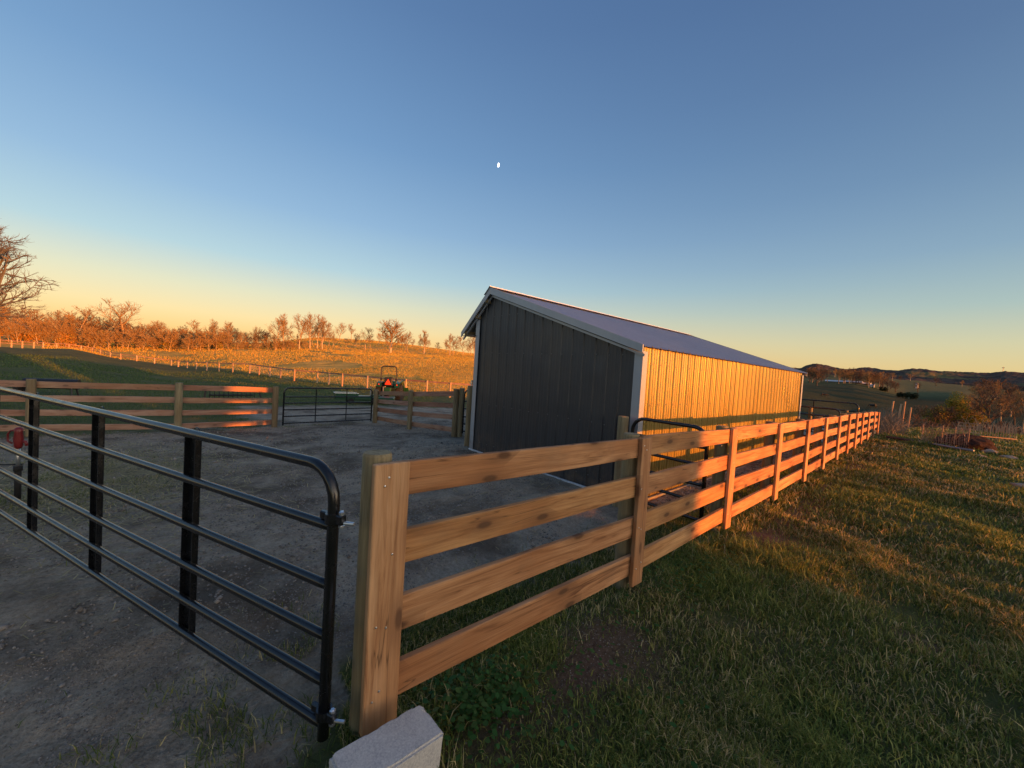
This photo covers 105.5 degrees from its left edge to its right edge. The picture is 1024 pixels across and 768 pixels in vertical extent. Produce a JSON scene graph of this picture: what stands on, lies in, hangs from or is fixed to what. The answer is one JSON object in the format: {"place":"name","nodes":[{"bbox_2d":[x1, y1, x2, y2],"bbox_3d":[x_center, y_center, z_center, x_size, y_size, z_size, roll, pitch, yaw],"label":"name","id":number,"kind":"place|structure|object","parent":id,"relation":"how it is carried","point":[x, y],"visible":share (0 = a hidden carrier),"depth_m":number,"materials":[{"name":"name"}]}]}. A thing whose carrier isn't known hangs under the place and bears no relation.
{"place":"outdoors","nodes":[
{"label":"outdoors","id":0,"kind":"place"},
{"bbox_2d":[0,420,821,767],"bbox_3d":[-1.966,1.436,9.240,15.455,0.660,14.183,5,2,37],"label":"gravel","id":1,"kind":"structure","parent":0,"point":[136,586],"depth_m":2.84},
{"bbox_2d":[0,335,1023,767],"bbox_3d":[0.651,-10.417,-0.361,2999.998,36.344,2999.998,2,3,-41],"label":"ground","id":2,"kind":"structure","parent":0,"point":[36,607],"depth_m":2.86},
{"bbox_2d":[0,304,14,338],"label":"bare tree","id":3,"kind":"object","parent":2,"relation":"on","point":[4,310],"visible":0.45,"depth_m":109.73,"materials":[{"name":"brown plant"}]},
{"bbox_2d":[0,320,20,341],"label":"scrub tree","id":4,"kind":"object","parent":2,"relation":"on","point":[3,327],"visible":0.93,"depth_m":92.26,"materials":[{"name":"brown plant"}]},
{"bbox_2d":[6,427,27,498],"bbox_3d":[-5.577,0.892,4.389,0.204,0.816,0.078,3,2,-11],"label":"water hydrant","id":5,"kind":"object","parent":2,"relation":"on","point":[19,441],"visible":0.97,"depth_m":4.38,"materials":[{"name":"metal"}]},
{"bbox_2d":[6,321,27,340],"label":"scrub tree","id":6,"kind":"object","parent":2,"relation":"on","point":[16,332],"visible":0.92,"depth_m":93.22,"materials":[{"name":"brown plant"}]},
{"bbox_2d":[0,304,44,326],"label":"bare tree","id":7,"kind":"object","parent":2,"relation":"on","point":[33,318],"visible":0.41,"depth_m":110.54,"materials":[{"name":"brown plant"}]},
{"bbox_2d":[13,315,32,340],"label":"scrub tree","id":8,"kind":"object","parent":2,"relation":"on","point":[24,321],"visible":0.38,"depth_m":96.89,"materials":[{"name":"brown plant"}]},
{"bbox_2d":[0,218,58,330],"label":"bare tree","id":9,"kind":"object","parent":2,"relation":"on","point":[6,258],"visible":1,"depth_m":45.51,"materials":[{"name":"brown plant"}]},
{"bbox_2d":[23,329,41,342],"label":"autumn bush","id":10,"kind":"object","parent":2,"relation":"on","point":[28,337],"visible":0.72,"depth_m":96.34,"materials":[{"name":"orange plant"}]},
{"bbox_2d":[24,321,49,343],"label":"scrub tree","id":11,"kind":"object","parent":2,"relation":"on","point":[32,326],"visible":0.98,"depth_m":96.02,"materials":[{"name":"brown plant"}]},
{"bbox_2d":[18,308,61,340],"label":"bare tree","id":12,"kind":"object","parent":2,"relation":"on","point":[29,311],"visible":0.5,"depth_m":111.27,"materials":[{"name":"brown plant"}]},
{"bbox_2d":[34,326,51,341],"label":"scrub tree","id":13,"kind":"object","parent":2,"relation":"on","point":[43,334],"visible":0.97,"depth_m":96.99,"materials":[{"name":"brown plant"}]},
{"bbox_2d":[31,317,57,344],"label":"scrub tree","id":14,"kind":"object","parent":2,"relation":"on","point":[45,323],"visible":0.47,"depth_m":98.94,"materials":[{"name":"brown plant"}]},
{"bbox_2d":[12,378,81,395],"bbox_3d":[-18.022,0.143,15.158,1.670,0.702,0.600,3,2,-26],"label":"black smoker","id":15,"kind":"object","parent":2,"relation":"on","point":[48,380],"visible":0.36,"depth_m":15.12,"materials":[{"name":"metal"}]},
{"bbox_2d":[44,327,65,345],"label":"scrub tree","id":16,"kind":"object","parent":2,"relation":"on","point":[52,336],"visible":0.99,"depth_m":98.03,"materials":[{"name":"brown plant"}]},
{"bbox_2d":[35,310,82,342],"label":"bare tree","id":17,"kind":"object","parent":2,"relation":"on","point":[57,315],"visible":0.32,"depth_m":112.70,"materials":[{"name":"brown plant"}]},
{"bbox_2d":[45,320,74,345],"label":"scrub tree","id":18,"kind":"object","parent":2,"relation":"on","point":[62,327],"visible":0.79,"depth_m":99.21,"materials":[{"name":"brown plant"}]},
{"bbox_2d":[55,333,76,345],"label":"autumn bush","id":19,"kind":"object","parent":2,"relation":"on","point":[63,340],"visible":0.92,"depth_m":99.42,"materials":[{"name":"orange plant"}]},
{"bbox_2d":[52,318,80,340],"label":"scrub tree","id":20,"kind":"object","parent":2,"relation":"on","point":[66,326],"visible":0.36,"depth_m":102.40,"materials":[{"name":"brown plant"}]},
{"bbox_2d":[40,305,100,345],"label":"bare tree","id":21,"kind":"object","parent":2,"relation":"on","point":[88,312],"visible":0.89,"depth_m":106.25,"materials":[{"name":"brown plant"}]},
{"bbox_2d":[76,326,100,346],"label":"scrub tree","id":22,"kind":"object","parent":2,"relation":"on","point":[86,332],"visible":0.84,"depth_m":101.79,"materials":[{"name":"brown plant"}]},
{"bbox_2d":[78,314,101,345],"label":"bare tree","id":23,"kind":"object","parent":2,"relation":"on","point":[89,319],"visible":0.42,"depth_m":110.53,"materials":[{"name":"brown plant"}]},
{"bbox_2d":[85,330,101,347],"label":"scrub tree","id":24,"kind":"object","parent":2,"relation":"on","point":[94,336],"visible":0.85,"depth_m":102.06,"materials":[{"name":"brown plant"}]},
{"bbox_2d":[90,330,109,348],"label":"scrub tree","id":25,"kind":"object","parent":2,"relation":"on","point":[103,340],"visible":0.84,"depth_m":101.81,"materials":[{"name":"brown plant"}]},
{"bbox_2d":[92,317,111,345],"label":"bare tree","id":26,"kind":"object","parent":2,"relation":"on","point":[98,323],"visible":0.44,"depth_m":114.06,"materials":[{"name":"brown plant"}]},
{"bbox_2d":[99,329,119,348],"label":"scrub tree","id":27,"kind":"object","parent":2,"relation":"on","point":[106,333],"visible":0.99,"depth_m":102.27,"materials":[{"name":"brown plant"}]},
{"bbox_2d":[100,319,131,345],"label":"bare tree","id":28,"kind":"object","parent":2,"relation":"on","point":[114,329],"visible":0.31,"depth_m":114.87,"materials":[{"name":"brown plant"}]},
{"bbox_2d":[115,330,129,346],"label":"scrub tree","id":29,"kind":"object","parent":2,"relation":"on","point":[121,334],"visible":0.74,"depth_m":107.04,"materials":[{"name":"brown plant"}]},
{"bbox_2d":[88,297,162,347],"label":"bare tree","id":30,"kind":"object","parent":2,"relation":"on","point":[115,314],"visible":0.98,"depth_m":110.17,"materials":[{"name":"brown plant"}]},
{"bbox_2d":[116,329,137,348],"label":"scrub tree","id":31,"kind":"object","parent":2,"relation":"on","point":[132,337],"visible":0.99,"depth_m":105.18,"materials":[{"name":"brown plant"}]},
{"bbox_2d":[0,379,278,436],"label":"board fence","id":32,"kind":"object","parent":2,"relation":"on","point":[178,400],"visible":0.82,"depth_m":9.54,"materials":[{"name":"brown wood"}]},
{"bbox_2d":[130,323,154,345],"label":"bare tree","id":33,"kind":"object","parent":2,"relation":"on","point":[149,333],"visible":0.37,"depth_m":121.52,"materials":[{"name":"brown plant"}]},
{"bbox_2d":[135,332,151,349],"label":"scrub tree","id":34,"kind":"object","parent":2,"relation":"on","point":[147,339],"visible":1,"depth_m":107.88,"materials":[{"name":"brown plant"}]},
{"bbox_2d":[145,322,166,335],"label":"bare tree","id":35,"kind":"object","parent":2,"relation":"on","point":[156,328],"visible":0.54,"depth_m":124.16,"materials":[{"name":"brown plant"}]},
{"bbox_2d":[155,326,174,349],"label":"scrub tree","id":36,"kind":"object","parent":2,"relation":"on","point":[161,335],"visible":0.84,"depth_m":114.97,"materials":[{"name":"brown plant"}]},
{"bbox_2d":[161,330,177,349],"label":"scrub tree","id":37,"kind":"object","parent":2,"relation":"on","point":[172,337],"visible":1,"depth_m":114.17,"materials":[{"name":"brown plant"}]},
{"bbox_2d":[182,336,197,350],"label":"scrub tree","id":38,"kind":"object","parent":2,"relation":"on","point":[187,342],"visible":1,"depth_m":113.83,"materials":[{"name":"brown plant"}]},
{"bbox_2d":[183,319,201,346],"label":"bare tree","id":39,"kind":"object","parent":2,"relation":"on","point":[194,329],"visible":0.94,"depth_m":122.75,"materials":[{"name":"brown plant"}]},
{"bbox_2d":[190,333,206,349],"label":"scrub tree","id":40,"kind":"object","parent":2,"relation":"on","point":[199,340],"visible":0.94,"depth_m":115.91,"materials":[{"name":"brown plant"}]},
{"bbox_2d":[199,330,218,350],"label":"scrub tree","id":41,"kind":"object","parent":2,"relation":"on","point":[208,340],"visible":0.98,"depth_m":116.62,"materials":[{"name":"brown plant"}]},
{"bbox_2d":[203,319,219,348],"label":"bare tree","id":42,"kind":"object","parent":2,"relation":"on","point":[212,326],"visible":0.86,"depth_m":125.60,"materials":[{"name":"brown plant"}]},
{"bbox_2d":[208,329,222,347],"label":"scrub tree","id":43,"kind":"object","parent":2,"relation":"on","point":[218,338],"visible":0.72,"depth_m":119.76,"materials":[{"name":"brown plant"}]},
{"bbox_2d":[0,352,432,424],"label":"pasture grass","id":44,"kind":"structure","parent":2,"relation":"on","point":[109,379],"depth_m":30.78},
{"bbox_2d":[213,328,231,348],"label":"scrub tree","id":45,"kind":"object","parent":2,"relation":"on","point":[224,335],"visible":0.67,"depth_m":123.74,"materials":[{"name":"brown plant"}]},
{"bbox_2d":[220,322,234,347],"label":"bare tree","id":46,"kind":"object","parent":2,"relation":"on","point":[229,329],"visible":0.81,"depth_m":128.11,"materials":[{"name":"brown plant"}]},
{"bbox_2d":[203,391,261,397],"bbox_3d":[-14.481,0.491,20.271,0.423,0.625,2.538,6,3,45],"label":"grapple rake","id":47,"kind":"object","parent":2,"relation":"on","point":[232,395],"visible":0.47,"depth_m":20.19,"materials":[{"name":"metal"}]},
{"bbox_2d":[0,339,472,397],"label":"wire fence","id":48,"kind":"object","parent":2,"relation":"on","point":[11,343],"visible":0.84,"depth_m":47.05,"materials":[{"name":"brown wood"}]},
{"bbox_2d":[248,327,262,345],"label":"bare tree","id":49,"kind":"object","parent":2,"relation":"on","point":[254,331],"visible":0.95,"depth_m":132.89,"materials":[{"name":"brown plant"}]},
{"bbox_2d":[42,337,474,396],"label":"hay grass","id":50,"kind":"structure","parent":2,"relation":"on","point":[355,354],"depth_m":93.49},
{"bbox_2d":[264,318,287,349],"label":"bare tree","id":51,"kind":"object","parent":2,"relation":"on","point":[278,324],"visible":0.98,"depth_m":127.33,"materials":[{"name":"brown plant"}]},
{"bbox_2d":[276,314,294,349],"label":"bare tree","id":52,"kind":"object","parent":2,"relation":"on","point":[284,319],"visible":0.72,"depth_m":129.77,"materials":[{"name":"brown plant"}]},
{"bbox_2d":[274,313,318,348],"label":"bare tree","id":53,"kind":"object","parent":2,"relation":"on","point":[302,322],"visible":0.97,"depth_m":131.19,"materials":[{"name":"brown plant"}]},
{"bbox_2d":[303,313,319,348],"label":"bare tree","id":54,"kind":"object","parent":2,"relation":"on","point":[309,320],"visible":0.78,"depth_m":134.22,"materials":[{"name":"brown plant"}]},
{"bbox_2d":[309,315,326,348],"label":"bare tree","id":55,"kind":"object","parent":2,"relation":"on","point":[317,328],"visible":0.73,"depth_m":137.83,"materials":[{"name":"brown plant"}]},
{"bbox_2d":[310,323,333,342],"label":"bare tree","id":56,"kind":"object","parent":2,"relation":"on","point":[327,326],"visible":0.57,"depth_m":141.15,"materials":[{"name":"brown plant"}]},
{"bbox_2d":[316,320,332,349],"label":"bare tree","id":57,"kind":"object","parent":2,"relation":"on","point":[324,327],"visible":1,"depth_m":133.96,"materials":[{"name":"brown plant"}]},
{"bbox_2d":[282,387,372,425],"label":"tube gate","id":58,"kind":"structure","parent":2,"relation":"on","point":[315,408],"depth_m":12.38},
{"bbox_2d":[0,425,671,767],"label":"straw","id":59,"kind":"object","parent":2,"relation":"on","point":[110,484],"visible":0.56,"depth_m":5.03,"materials":[{"name":"beige plant"}]},
{"bbox_2d":[334,323,346,340],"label":"bare tree","id":60,"kind":"object","parent":2,"relation":"on","point":[342,330],"visible":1,"depth_m":209.28,"materials":[{"name":"brown plant"}]},
{"bbox_2d":[334,392,358,403],"bbox_3d":[-8.998,0.684,21.722,1.722,0.756,0.940,2,2,-31],"label":"green cart","id":61,"kind":"object","parent":2,"relation":"on","point":[350,399],"visible":0.77,"depth_m":21.30,"materials":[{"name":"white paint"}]},
{"bbox_2d":[0,421,718,767],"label":"yard grass","id":62,"kind":"structure","parent":2,"relation":"on","point":[247,726],"depth_m":1.93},
{"bbox_2d":[355,328,373,349],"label":"bare tree","id":63,"kind":"object","parent":2,"relation":"on","point":[367,338],"visible":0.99,"depth_m":148.92,"materials":[{"name":"brown plant"}]},
{"bbox_2d":[354,386,394,403],"bbox_3d":[-7.818,0.647,22.319,2.100,0.952,2.358,3,2,-13],"label":"rotary mower","id":64,"kind":"object","parent":2,"relation":"on","point":[379,397],"visible":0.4,"depth_m":21.83,"materials":[{"name":"grey metal"}]},
{"bbox_2d":[329,706,442,767],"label":"concrete block","id":65,"kind":"object","parent":2,"relation":"on","point":[412,738],"depth_m":1.56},
{"bbox_2d":[375,365,408,400],"bbox_3d":[-8.069,-0.066,26.624,1.580,2.339,4.000,3,2,-5],"label":"compact tractor","id":66,"kind":"object","parent":2,"relation":"on","point":[391,385],"visible":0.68,"depth_m":24.90,"materials":[{"name":"metal"}]},
{"bbox_2d":[378,318,413,352],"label":"bare tree","id":67,"kind":"object","parent":2,"relation":"on","point":[397,337],"visible":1,"depth_m":143.33,"materials":[{"name":"brown plant"}]},
{"bbox_2d":[372,389,458,436],"bbox_3d":[-3.194,0.821,12.208,4.398,1.666,0.285,5,3,41],"label":"board fence","id":68,"kind":"object","parent":2,"relation":"on","point":[410,412],"visible":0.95,"depth_m":12.01,"materials":[{"name":"brown wood"}]},
{"bbox_2d":[419,330,428,353],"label":"bare tree","id":69,"kind":"object","parent":2,"relation":"on","point":[424,335],"visible":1,"depth_m":155.52,"materials":[{"name":"brown plant"}]},
{"bbox_2d":[457,388,464,436],"bbox_3d":[-1.423,0.842,10.836,0.158,1.460,0.157,2,3,-41],"label":"fence post","id":70,"kind":"object","parent":2,"relation":"on","point":[460,411],"visible":0.79,"depth_m":10.77,"materials":[{"name":"brown wood"}]},
{"bbox_2d":[461,390,466,432],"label":"tube gate","id":71,"kind":"structure","parent":2,"relation":"on","point":[463,416],"depth_m":10.69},
{"bbox_2d":[464,380,472,446],"bbox_3d":[-0.933,0.688,8.517,0.158,1.560,0.158,2,3,-41],"label":"fence post","id":72,"kind":"object","parent":2,"relation":"on","point":[468,415],"visible":0.69,"depth_m":8.45,"materials":[{"name":"brown wood"}]},
{"bbox_2d":[287,535,787,767],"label":"broadleaf weeds","id":73,"kind":"object","parent":2,"relation":"on","point":[498,693],"visible":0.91,"depth_m":2.01,"materials":[{"name":"green plant"}]},
{"bbox_2d":[349,411,879,736],"bbox_3d":[5.898,1.257,7.593,17.603,1.453,0.222,2,3,-41],"label":"board fence","id":74,"kind":"object","parent":2,"relation":"on","point":[385,674],"visible":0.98,"depth_m":2.33,"materials":[{"name":"brown wood"}]},
{"bbox_2d":[0,386,354,742],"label":"tube gate","id":75,"kind":"structure","parent":74,"relation":"attached to","point":[321,715],"depth_m":2.13,"materials":[{"name":"metal"}]},
{"bbox_2d":[612,415,628,506],"bbox_3d":[1.466,1.092,5.284,0.147,1.320,0.147,2,3,-41],"label":"fence post","id":76,"kind":"object","parent":2,"relation":"on","point":[622,426],"visible":0.41,"depth_m":5.22,"materials":[{"name":"brown wood"}]},
{"bbox_2d":[631,417,721,520],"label":"tube gate","id":77,"kind":"structure","parent":76,"relation":"attached to","point":[704,478],"depth_m":4.69,"materials":[{"name":"grey metal"}]},
{"bbox_2d":[461,286,806,500],"bbox_3d":[3.539,0.038,9.642,8.762,3.541,4.300,2,3,-41],"label":"run in shed","id":78,"kind":"object","parent":2,"relation":"on","point":[549,373],"visible":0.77,"depth_m":6.74,"materials":[{"name":"grey metal"}]},
{"bbox_2d":[807,364,827,385],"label":"bare tree","id":79,"kind":"object","parent":2,"relation":"on","point":[816,372],"visible":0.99,"depth_m":200.67,"materials":[{"name":"brown plant"}]},
{"bbox_2d":[800,406,840,447],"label":"tube gate","id":80,"kind":"structure","parent":2,"relation":"on","point":[819,415],"depth_m":10.66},
{"bbox_2d":[800,399,858,434],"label":"tube gate","id":81,"kind":"structure","parent":2,"relation":"on","point":[829,409],"depth_m":13.01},
{"bbox_2d":[864,407,915,435],"bbox_3d":[15.526,1.561,16.024,1.757,1.278,7.862,5,3,43],"label":"dry brush","id":82,"kind":"object","parent":2,"relation":"on","point":[887,422],"visible":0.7,"depth_m":14.38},
{"bbox_2d":[886,436,918,441],"bbox_3d":[12.371,1.748,12.336,0.080,0.090,0.931,3,2,-5],"label":"landscape log","id":83,"kind":"object","parent":2,"relation":"on","point":[897,438],"visible":0.69,"depth_m":12.40,"materials":[{"name":"brown wood"}]},
{"bbox_2d":[903,392,919,398],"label":"cedar bush","id":84,"kind":"object","parent":2,"relation":"on","point":[909,395],"visible":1,"depth_m":177.40,"materials":[{"name":"green plant"}]},
{"bbox_2d":[904,405,929,425],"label":"bare tree","id":85,"kind":"object","parent":2,"relation":"on","point":[918,414],"visible":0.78,"depth_m":81.42,"materials":[{"name":"brown plant"}]},
{"bbox_2d":[926,403,946,425],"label":"bare tree","id":86,"kind":"object","parent":2,"relation":"on","point":[936,411],"visible":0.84,"depth_m":80.89,"materials":[{"name":"brown plant"}]},
{"bbox_2d":[919,424,969,446],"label":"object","id":87,"kind":"object","parent":2,"relation":"on","point":[932,429],"visible":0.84,"depth_m":11.48,"materials":[{"name":"brown plastic"}]},
{"bbox_2d":[919,441,974,451],"bbox_3d":[12.365,1.769,11.135,0.074,0.073,1.424,4,2,1],"label":"edging pipe","id":88,"kind":"object","parent":2,"relation":"on","point":[958,448],"visible":0.86,"depth_m":10.88,"materials":[{"name":"grey metal"}]},
{"bbox_2d":[931,405,962,424],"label":"bare tree","id":89,"kind":"object","parent":2,"relation":"on","point":[950,410],"visible":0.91,"depth_m":80.01,"materials":[{"name":"brown plant"}]},
{"bbox_2d":[921,391,988,428],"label":"olive tree","id":90,"kind":"object","parent":2,"relation":"on","point":[961,407],"visible":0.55,"depth_m":81.16,"materials":[{"name":"green plant"}]},
{"bbox_2d":[933,433,997,450],"bbox_3d":[13.541,1.851,11.661,1.880,0.721,1.274,2,3,-41],"label":"garden bed","id":91,"kind":"object","parent":2,"relation":"on","point":[979,442],"visible":0.55,"depth_m":11.17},
{"bbox_2d":[957,422,980,435],"bbox_3d":[15.794,1.663,13.477,0.032,0.625,0.520,2,3,-41],"label":"garden trellis","id":92,"kind":"object","parent":2,"relation":"on","point":[968,426],"visible":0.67,"depth_m":13.45,"materials":[{"name":"brown wood"}]},
{"bbox_2d":[962,386,991,402],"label":"bare tree","id":93,"kind":"object","parent":2,"relation":"on","point":[974,394],"visible":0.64,"depth_m":152.24,"materials":[{"name":"brown plant"}]},
{"bbox_2d":[963,396,992,425],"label":"bare tree","id":94,"kind":"object","parent":2,"relation":"on","point":[978,407],"visible":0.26,"depth_m":83.18,"materials":[{"name":"brown plant"}]},
{"bbox_2d":[968,377,997,387],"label":"bare tree","id":95,"kind":"object","parent":2,"relation":"on","point":[983,381],"visible":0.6,"depth_m":192.56,"materials":[{"name":"brown plant"}]},
{"bbox_2d":[975,381,995,402],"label":"bare tree","id":96,"kind":"object","parent":2,"relation":"on","point":[985,390],"visible":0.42,"depth_m":153.49,"materials":[{"name":"brown plant"}]},
{"bbox_2d":[954,414,1023,434],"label":"dry stalks","id":97,"kind":"object","parent":2,"relation":"on","point":[1021,428],"visible":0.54,"depth_m":19.94,"materials":[{"name":"brown plant"}]},
{"bbox_2d":[964,382,1022,430],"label":"bare tree","id":98,"kind":"object","parent":2,"relation":"on","point":[992,389],"visible":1,"depth_m":78.84,"materials":[{"name":"brown plant"}]},
{"bbox_2d":[981,424,1016,442],"bbox_3d":[17.014,1.760,13.617,1.037,0.738,0.058,4,2,11],"label":"picket fence","id":99,"kind":"object","parent":2,"relation":"on","point":[1003,438],"visible":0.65,"depth_m":13.60,"materials":[{"name":"brown wood"}]},
{"bbox_2d":[994,392,1012,420],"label":"bare tree","id":100,"kind":"object","parent":2,"relation":"on","point":[1001,400],"visible":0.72,"depth_m":93.13,"materials":[{"name":"brown plant"}]},
{"bbox_2d":[997,389,1023,424],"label":"bare tree","id":101,"kind":"object","parent":2,"relation":"on","point":[1009,396],"visible":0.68,"depth_m":98.52,"materials":[{"name":"brown plant"}]},
{"bbox_2d":[999,383,1021,408],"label":"bare tree","id":102,"kind":"object","parent":2,"relation":"on","point":[1003,388],"visible":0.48,"depth_m":159.36,"materials":[{"name":"brown plant"}]},
{"bbox_2d":[1006,386,1023,434],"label":"bare tree","id":103,"kind":"object","parent":2,"relation":"on","point":[1019,397],"visible":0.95,"depth_m":78.30,"materials":[{"name":"brown plant"}]},
{"bbox_2d":[0,0,1023,372],"label":"sky","id":104,"kind":"structure","parent":0,"point":[790,183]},
{"bbox_2d":[326,424,1023,767],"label":"lawn grass","id":105,"kind":"structure","parent":0,"point":[1005,627],"depth_m":2.80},
{"bbox_2d":[796,363,1023,390],"bbox_3d":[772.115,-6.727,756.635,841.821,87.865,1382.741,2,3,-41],"label":"hills","id":106,"kind":"structure","parent":0,"point":[956,377],"depth_m":745.47,"materials":[{"name":"grass"},{"name":"plant"},{"name":"trees"}]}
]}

